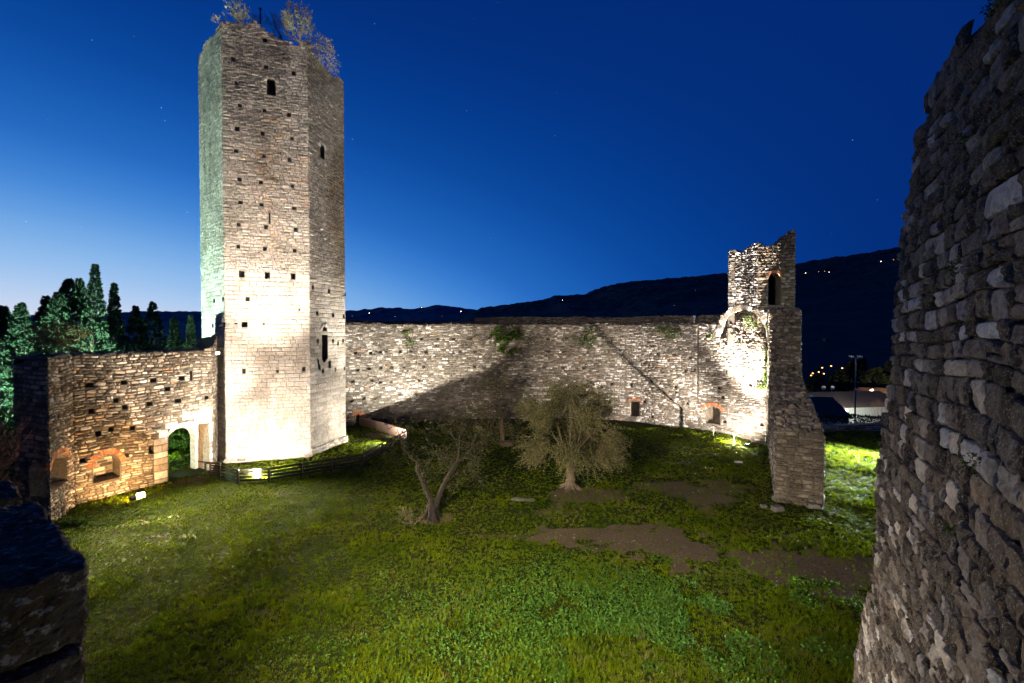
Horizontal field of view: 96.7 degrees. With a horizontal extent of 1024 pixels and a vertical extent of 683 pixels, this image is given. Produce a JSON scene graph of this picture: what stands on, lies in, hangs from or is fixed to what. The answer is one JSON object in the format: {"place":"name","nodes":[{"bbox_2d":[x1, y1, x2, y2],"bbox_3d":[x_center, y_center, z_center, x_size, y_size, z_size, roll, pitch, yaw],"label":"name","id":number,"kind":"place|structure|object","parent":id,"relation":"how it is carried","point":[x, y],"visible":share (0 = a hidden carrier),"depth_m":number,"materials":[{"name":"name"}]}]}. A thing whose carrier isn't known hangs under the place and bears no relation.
{"place":"outdoors","nodes":[
{"label":"outdoors","id":0,"kind":"place"},
{"bbox_2d":[2,305,475,339],"bbox_3d":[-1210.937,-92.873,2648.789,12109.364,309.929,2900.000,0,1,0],"label":"hills","id":1,"kind":"structure","parent":0,"point":[435,313],"depth_m":2495.09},
{"bbox_2d":[0,340,881,682],"bbox_3d":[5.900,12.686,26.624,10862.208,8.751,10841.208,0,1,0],"label":"ground","id":2,"kind":"structure","parent":0,"point":[604,536],"depth_m":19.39,"materials":[{"name":"green plant"}]},
{"bbox_2d":[0,407,21,484],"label":"garden bush","id":3,"kind":"object","parent":2,"relation":"on","point":[9,424],"visible":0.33,"depth_m":21.59,"materials":[{"name":"brown plant"}]},
{"bbox_2d":[0,305,25,449],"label":"cypress tree","id":4,"kind":"object","parent":2,"relation":"on","point":[5,313],"visible":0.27,"depth_m":33.78,"materials":[{"name":"green plant"}]},
{"bbox_2d":[0,302,40,444],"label":"cypress tree","id":5,"kind":"object","parent":2,"relation":"on","point":[20,315],"visible":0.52,"depth_m":32.58,"materials":[{"name":"green plant"}]},
{"bbox_2d":[0,399,53,489],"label":"bare shrub","id":6,"kind":"object","parent":2,"relation":"on","point":[12,458],"visible":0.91,"depth_m":19.53,"materials":[{"name":"plant"}]},
{"bbox_2d":[0,343,58,450],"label":"cypress tree","id":7,"kind":"object","parent":2,"relation":"on","point":[10,390],"visible":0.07,"depth_m":31.86,"materials":[{"name":"green plant"}]},
{"bbox_2d":[0,295,60,393],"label":"cypress tree","id":8,"kind":"object","parent":2,"relation":"on","point":[44,302],"visible":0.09,"depth_m":35.59,"materials":[{"name":"green plant"}]},
{"bbox_2d":[0,291,87,408],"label":"cypress tree","id":9,"kind":"object","parent":2,"relation":"on","point":[58,301],"visible":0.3,"depth_m":34.60,"materials":[{"name":"green plant"}]},
{"bbox_2d":[0,480,88,682],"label":"parapet","id":10,"kind":"structure","parent":2,"relation":"on","point":[44,592],"depth_m":1.51,"materials":[{"name":"stone"}]},
{"bbox_2d":[21,321,93,352],"bbox_3d":[-26.814,3.538,27.041,3.320,9.611,2.328,0,1,-26],"label":"rusty bush","id":11,"kind":"object","parent":2,"relation":"on","point":[56,333],"visible":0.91,"depth_m":26.91,"materials":[{"name":"brown plant"}]},
{"bbox_2d":[0,278,128,432],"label":"cypress tree","id":12,"kind":"object","parent":2,"relation":"on","point":[69,286],"visible":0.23,"depth_m":36.65,"materials":[{"name":"green plant"}]},
{"bbox_2d":[52,515,90,527],"bbox_3d":[-20.818,8.436,21.351,1.956,0.585,0.890,0,1,8],"label":"weed clump","id":13,"kind":"object","parent":2,"relation":"on","point":[72,520],"visible":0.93,"depth_m":21.25,"materials":[{"name":"green plant"}]},
{"bbox_2d":[61,278,99,347],"bbox_3d":[-35.629,1.627,37.472,5.614,13.837,5.809,0,1,0],"label":"cypress tree","id":14,"kind":"object","parent":2,"relation":"on","point":[80,283],"visible":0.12,"depth_m":37.30,"materials":[{"name":"green plant"}]},
{"bbox_2d":[71,263,116,352],"bbox_3d":[-32.836,1.273,35.473,3.534,14.721,3.825,1,1,38],"label":"cypress tree","id":15,"kind":"object","parent":2,"relation":"on","point":[90,315],"visible":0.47,"depth_m":35.30,"materials":[{"name":"green plant"}]},
{"bbox_2d":[9,334,218,520],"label":"gate wall","id":16,"kind":"structure","parent":2,"relation":"on","point":[111,421],"depth_m":25.18,"materials":[{"name":"stone"}]},
{"bbox_2d":[105,282,127,351],"bbox_3d":[-34.982,1.662,40.068,3.027,13.790,2.948,0,1,0],"label":"cypress tree","id":17,"kind":"object","parent":2,"relation":"on","point":[113,316],"visible":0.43,"depth_m":39.81,"materials":[{"name":"green plant"}]},
{"bbox_2d":[129,495,136,500],"bbox_3d":[-20.042,8.275,24.098,0.377,0.252,0.309,-1,1,-30],"label":"floodlight","id":18,"kind":"object","parent":2,"relation":"on","point":[132,498],"visible":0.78,"depth_m":24.02,"materials":[{"name":"metal"}]},
{"bbox_2d":[119,305,158,350],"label":"cypress tree","id":19,"kind":"object","parent":2,"relation":"on","point":[136,321],"visible":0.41,"depth_m":45.71,"materials":[{"name":"green plant"}]},
{"bbox_2d":[136,492,144,498],"bbox_3d":[-19.486,8.068,23.909,0.412,0.284,0.309,0,1,-25],"label":"floodlight","id":20,"kind":"object","parent":2,"relation":"on","point":[140,495],"visible":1,"depth_m":23.85,"materials":[{"name":"metal"}]},
{"bbox_2d":[131,301,167,350],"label":"cypress tree","id":21,"kind":"object","parent":2,"relation":"on","point":[154,315],"visible":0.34,"depth_m":46.69,"materials":[{"name":"green plant"}]},
{"bbox_2d":[166,317,187,431],"bbox_3d":[-28.136,3.268,38.053,2.740,10.665,2.735,0,1,0],"label":"cypress tree","id":22,"kind":"object","parent":2,"relation":"on","point":[173,341],"visible":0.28,"depth_m":37.84,"materials":[{"name":"green plant"}]},
{"bbox_2d":[168,421,189,449],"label":"garden tree","id":23,"kind":"object","parent":2,"relation":"on","point":[178,438],"visible":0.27,"depth_m":34.72,"materials":[{"name":"green plant"}]},
{"bbox_2d":[182,315,197,347],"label":"cypress tree","id":24,"kind":"object","parent":2,"relation":"on","point":[191,327],"visible":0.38,"depth_m":49.78,"materials":[{"name":"green plant"}]},
{"bbox_2d":[198,461,220,476],"bbox_3d":[-18.987,8.053,28.615,1.524,1.015,0.104,0,1,9],"label":"gate hurdle","id":25,"kind":"object","parent":2,"relation":"on","point":[212,468],"visible":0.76,"depth_m":28.57,"materials":[{"name":"brown wood"}]},
{"bbox_2d":[198,20,347,463],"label":"stone tower","id":26,"kind":"structure","parent":2,"relation":"on","point":[271,174],"depth_m":32.50,"materials":[{"name":"beige stone"}]},
{"bbox_2d":[212,14,220,23],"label":"bush","id":27,"kind":"object","parent":26,"relation":"on","point":[215,15],"visible":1,"depth_m":30.97,"materials":[{"name":"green plant"}]},
{"bbox_2d":[222,0,253,24],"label":"bush","id":28,"kind":"object","parent":26,"relation":"on","point":[241,15],"visible":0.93,"depth_m":31.29,"materials":[{"name":"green plant"}]},
{"bbox_2d":[252,13,264,26],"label":"bush","id":29,"kind":"object","parent":26,"relation":"on","point":[259,21],"visible":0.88,"depth_m":33.12,"materials":[{"name":"brown plant"}]},
{"bbox_2d":[264,75,277,95],"bbox_3d":[-17.096,-18.096,32.455,0.923,1.398,0.862,0,1,-18],"label":"window","id":30,"kind":"structure","parent":26,"relation":"in","point":[271,82],"depth_m":32.66,"materials":[{"name":"stone"}]},
{"bbox_2d":[261,13,283,39],"bbox_3d":[-18.655,-24.685,35.569,1.713,2.247,1.880,1,1,32],"label":"bush","id":31,"kind":"object","parent":26,"relation":"on","point":[280,35],"visible":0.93,"depth_m":35.57,"materials":[{"name":"brown plant"}]},
{"bbox_2d":[280,0,315,43],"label":"bush","id":32,"kind":"object","parent":26,"relation":"on","point":[301,24],"visible":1,"depth_m":32.17,"materials":[{"name":"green plant"}]},
{"bbox_2d":[304,31,338,69],"bbox_3d":[-14.058,-21.326,33.674,2.078,2.769,2.157,0,1,-10],"label":"bush","id":33,"kind":"object","parent":26,"relation":"on","point":[322,50],"visible":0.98,"depth_m":33.53,"materials":[{"name":"brown plant"}]},
{"bbox_2d":[319,141,326,159],"bbox_3d":[-14.708,-14.554,34.564,0.951,1.294,1.014,0,1,0],"label":"window","id":34,"kind":"structure","parent":26,"relation":"in","point":[322,145],"depth_m":34.83,"materials":[{"name":"stone"}]},
{"bbox_2d":[322,335,327,361],"bbox_3d":[-14.746,0.560,35.057,0.867,2.101,0.703,0,1,17],"label":"window","id":35,"kind":"structure","parent":26,"relation":"in","point":[324,337],"depth_m":35.35,"materials":[{"name":"stone"}]},
{"bbox_2d":[326,59,339,77],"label":"bush","id":36,"kind":"object","parent":26,"relation":"attached to","point":[331,72],"visible":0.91,"depth_m":34.83,"materials":[{"name":"brown plant"}]},
{"bbox_2d":[218,430,406,483],"bbox_3d":[-11.985,8.141,31.960,4.096,1.186,13.970,1,1,41],"label":"rail fence","id":37,"kind":"object","parent":2,"relation":"on","point":[301,470],"visible":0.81,"depth_m":28.90,"materials":[{"name":"brown wood"}]},
{"bbox_2d":[359,416,407,439],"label":"board fence","id":38,"kind":"object","parent":2,"relation":"on","point":[372,424],"visible":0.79,"depth_m":42.32,"materials":[{"name":"brown wood"}]},
{"bbox_2d":[394,503,426,525],"bbox_3d":[-4.787,8.255,21.612,1.652,1.092,1.143,0,1,22],"label":"olive sapling","id":39,"kind":"object","parent":2,"relation":"on","point":[410,514],"visible":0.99,"depth_m":21.59,"materials":[{"name":"green plant"}]},
{"bbox_2d":[382,401,498,523],"bbox_3d":[-3.410,5.956,21.793,5.821,6.161,2.925,0,1,0],"label":"olive tree","id":40,"kind":"object","parent":2,"relation":"on","point":[432,514],"visible":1,"depth_m":21.95,"materials":[{"name":"green plant"}]},
{"bbox_2d":[464,371,535,446],"bbox_3d":[-0.968,5.415,36.522,5.899,6.329,5.479,0,1,0],"label":"olive tree","id":41,"kind":"object","parent":2,"relation":"on","point":[502,441],"visible":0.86,"depth_m":36.13,"materials":[{"name":"green plant"}]},
{"bbox_2d":[255,548,863,682],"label":"ground cover","id":42,"kind":"object","parent":2,"relation":"on","point":[642,605],"visible":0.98,"depth_m":14.36,"materials":[{"name":"green plant"}]},
{"bbox_2d":[507,374,632,492],"bbox_3d":[3.235,5.201,25.928,7.040,6.726,7.430,0,1,0],"label":"olive tree","id":43,"kind":"object","parent":2,"relation":"on","point":[544,420],"visible":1,"depth_m":25.15,"materials":[{"name":"green plant"}]},
{"bbox_2d":[345,230,795,444],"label":"curtain wall","id":44,"kind":"structure","parent":2,"relation":"on","point":[695,376],"depth_m":45.77,"materials":[{"name":"stone"}]},
{"bbox_2d":[350,410,365,422],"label":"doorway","id":45,"kind":"structure","parent":44,"relation":"in","point":[356,418],"depth_m":45.09,"materials":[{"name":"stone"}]},
{"bbox_2d":[401,327,413,352],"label":"ivy patch","id":46,"kind":"object","parent":44,"relation":"attached to","point":[407,333],"visible":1,"depth_m":46.45,"materials":[{"name":"green plant"}]},
{"bbox_2d":[489,323,524,354],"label":"ivy patch","id":47,"kind":"object","parent":44,"relation":"attached to","point":[499,338],"visible":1,"depth_m":46.96,"materials":[{"name":"green plant"}]},
{"bbox_2d":[573,326,602,348],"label":"ivy patch","id":48,"kind":"object","parent":44,"relation":"attached to","point":[588,336],"visible":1,"depth_m":46.97,"materials":[{"name":"green plant"}]},
{"bbox_2d":[628,398,641,415],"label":"window","id":49,"kind":"structure","parent":44,"relation":"in","point":[634,406],"depth_m":46.94,"materials":[{"name":"stone"}]},
{"bbox_2d":[648,321,682,339],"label":"ivy patch","id":50,"kind":"object","parent":44,"relation":"attached to","point":[663,331],"visible":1,"depth_m":43.85,"materials":[{"name":"green plant"}]},
{"bbox_2d":[743,313,758,330],"bbox_3d":[20.080,-1.700,38.482,1.054,1.632,1.513,-1,1,-36],"label":"ivy patch","id":51,"kind":"object","parent":44,"relation":"attached to","point":[751,317],"visible":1,"depth_m":38.54,"materials":[{"name":"green plant"}]},
{"bbox_2d":[753,384,766,389],"bbox_3d":[20.783,3.877,38.230,0.354,0.610,1.189,-1,1,-39],"label":"ivy patch","id":52,"kind":"object","parent":44,"relation":"attached to","point":[760,387],"visible":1,"depth_m":38.15,"materials":[{"name":"green plant"}]},
{"bbox_2d":[761,322,767,385],"bbox_3d":[21.000,0.989,37.925,0.427,5.463,0.561,-1,1,-27],"label":"ivy patch","id":53,"kind":"object","parent":44,"relation":"attached to","point":[765,363],"visible":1,"depth_m":37.86,"materials":[{"name":"green plant"}]},
{"bbox_2d":[713,426,760,446],"bbox_3d":[18.366,7.980,37.936,0.920,1.108,4.391,-1,1,-29],"label":"handrail","id":54,"kind":"object","parent":2,"relation":"on","point":[733,435],"visible":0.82,"depth_m":37.36,"materials":[{"name":"white metal"}]},
{"bbox_2d":[749,444,768,453],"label":"weed clump","id":55,"kind":"object","parent":2,"relation":"on","point":[763,449],"visible":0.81,"depth_m":34.23,"materials":[{"name":"green plant"}]},
{"bbox_2d":[770,505,784,511],"bbox_3d":[13.524,8.527,23.196,0.575,0.334,0.438,0,1,-11],"label":"fallen stone","id":56,"kind":"object","parent":2,"relation":"on","point":[776,508],"visible":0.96,"depth_m":23.03,"materials":[{"name":"grey stone"}]},
{"bbox_2d":[767,307,825,507],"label":"broken wall","id":57,"kind":"structure","parent":2,"relation":"on","point":[796,437],"depth_m":25.74,"materials":[{"name":"stone"}]},
{"bbox_2d":[805,502,820,508],"bbox_3d":[15.558,8.497,23.540,0.600,0.313,0.523,0,1,18],"label":"fallen stone","id":58,"kind":"object","parent":2,"relation":"on","point":[812,505],"visible":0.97,"depth_m":23.35,"materials":[{"name":"grey stone"}]},
{"bbox_2d":[805,374,836,391],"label":"village tree","id":59,"kind":"object","parent":2,"relation":"on","point":[812,384],"visible":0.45,"depth_m":103.46,"materials":[{"name":"green plant"}]},
{"bbox_2d":[810,397,850,423],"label":"village house","id":60,"kind":"structure","parent":2,"relation":"on","point":[828,405],"depth_m":62.32,"materials":[{"name":"black paint"}]},
{"bbox_2d":[819,369,854,391],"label":"village tree","id":61,"kind":"object","parent":2,"relation":"on","point":[832,379],"visible":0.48,"depth_m":99.07,"materials":[{"name":"green plant"}]},
{"bbox_2d":[808,391,887,422],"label":"village house","id":62,"kind":"structure","parent":2,"relation":"on","point":[865,401],"depth_m":75.39,"materials":[{"name":"white paint"}]},
{"bbox_2d":[818,413,881,423],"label":"hedge","id":63,"kind":"object","parent":2,"relation":"on","point":[848,417],"visible":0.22,"depth_m":45.96,"materials":[{"name":"green plant"}]},
{"bbox_2d":[839,360,861,387],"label":"village tree","id":64,"kind":"object","parent":2,"relation":"on","point":[849,369],"visible":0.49,"depth_m":107.48,"materials":[{"name":"green plant"}]},
{"bbox_2d":[821,423,883,431],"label":"wall","id":65,"kind":"structure","parent":2,"relation":"on","point":[852,427],"depth_m":42.14,"materials":[{"name":"stone"}]},
{"bbox_2d":[849,355,862,422],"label":"lamp mast","id":66,"kind":"object","parent":2,"relation":"on","point":[855,385],"visible":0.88,"depth_m":55.04,"materials":[{"name":"metal"}]},
{"bbox_2d":[857,357,873,378],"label":"village tree","id":67,"kind":"object","parent":2,"relation":"on","point":[862,365],"visible":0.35,"depth_m":111.43,"materials":[{"name":"green plant"}]},
{"bbox_2d":[851,387,885,393],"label":"village house","id":68,"kind":"structure","parent":2,"relation":"on","point":[883,390],"depth_m":87.40,"materials":[{"name":"paint"}]},
{"bbox_2d":[857,366,892,387],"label":"village tree","id":69,"kind":"object","parent":2,"relation":"on","point":[877,373],"visible":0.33,"depth_m":94.91,"materials":[{"name":"green plant"}]},
{"bbox_2d":[871,361,894,385],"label":"village tree","id":70,"kind":"object","parent":2,"relation":"on","point":[887,367],"visible":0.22,"depth_m":99.68,"materials":[{"name":"green plant"}]},
{"bbox_2d":[852,0,1023,682],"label":"rubble wall","id":71,"kind":"structure","parent":2,"relation":"on","point":[943,609],"depth_m":4.17,"materials":[{"name":"stone"}]},
{"bbox_2d":[937,522,956,540],"bbox_3d":[4.024,1.744,4.188,0.174,0.174,0.215,0,1,0],"label":"wall fern","id":72,"kind":"object","parent":71,"relation":"attached to","point":[946,528],"depth_m":4.19,"materials":[{"name":"green plant"}]},
{"bbox_2d":[944,258,963,280],"bbox_3d":[4.032,-0.655,4.170,0.204,0.213,0.151,0,1,0],"label":"wall fern","id":73,"kind":"object","parent":71,"relation":"attached to","point":[955,268],"depth_m":4.16,"materials":[{"name":"green plant"}]},
{"bbox_2d":[952,132,967,161],"bbox_3d":[4.012,-1.756,4.075,0.190,0.251,0.149,0,1,0],"label":"wall fern","id":74,"kind":"object","parent":71,"relation":"attached to","point":[961,137],"depth_m":4.07,"materials":[{"name":"green plant"}]},
{"bbox_2d":[957,451,983,485],"bbox_3d":[3.740,1.024,3.675,0.184,0.270,0.220,-1,1,-29],"label":"wall fern","id":75,"kind":"object","parent":71,"relation":"attached to","point":[972,464],"depth_m":3.69,"materials":[{"name":"green plant"}]},
{"bbox_2d":[979,0,1014,20],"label":"wall fern","id":76,"kind":"object","parent":71,"relation":"attached to","point":[989,8],"depth_m":3.37,"materials":[{"name":"green plant"}]},
{"bbox_2d":[0,0,993,314],"label":"sky","id":77,"kind":"structure","parent":0,"point":[497,152],"materials":[{"name":"blue"}]},
{"bbox_2d":[511,497,535,501],"bbox_3d":[0.587,8.458,24.314,1.352,0.147,0.367,0,1,11],"label":"fallen stone","id":78,"kind":"object","parent":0,"point":[521,498],"visible":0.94,"depth_m":24.23,"materials":[{"name":"grey stone"}]},
{"bbox_2d":[429,482,867,599],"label":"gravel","id":79,"kind":"structure","parent":0,"point":[684,539],"depth_m":19.93,"materials":[{"name":"stone"}]},
{"bbox_2d":[451,247,902,390],"bbox_3d":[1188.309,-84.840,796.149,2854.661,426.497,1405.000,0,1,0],"label":"wooded hill","id":80,"kind":"structure","parent":0,"point":[846,306],"depth_m":527.88,"materials":[{"name":"black plant"}]}
]}

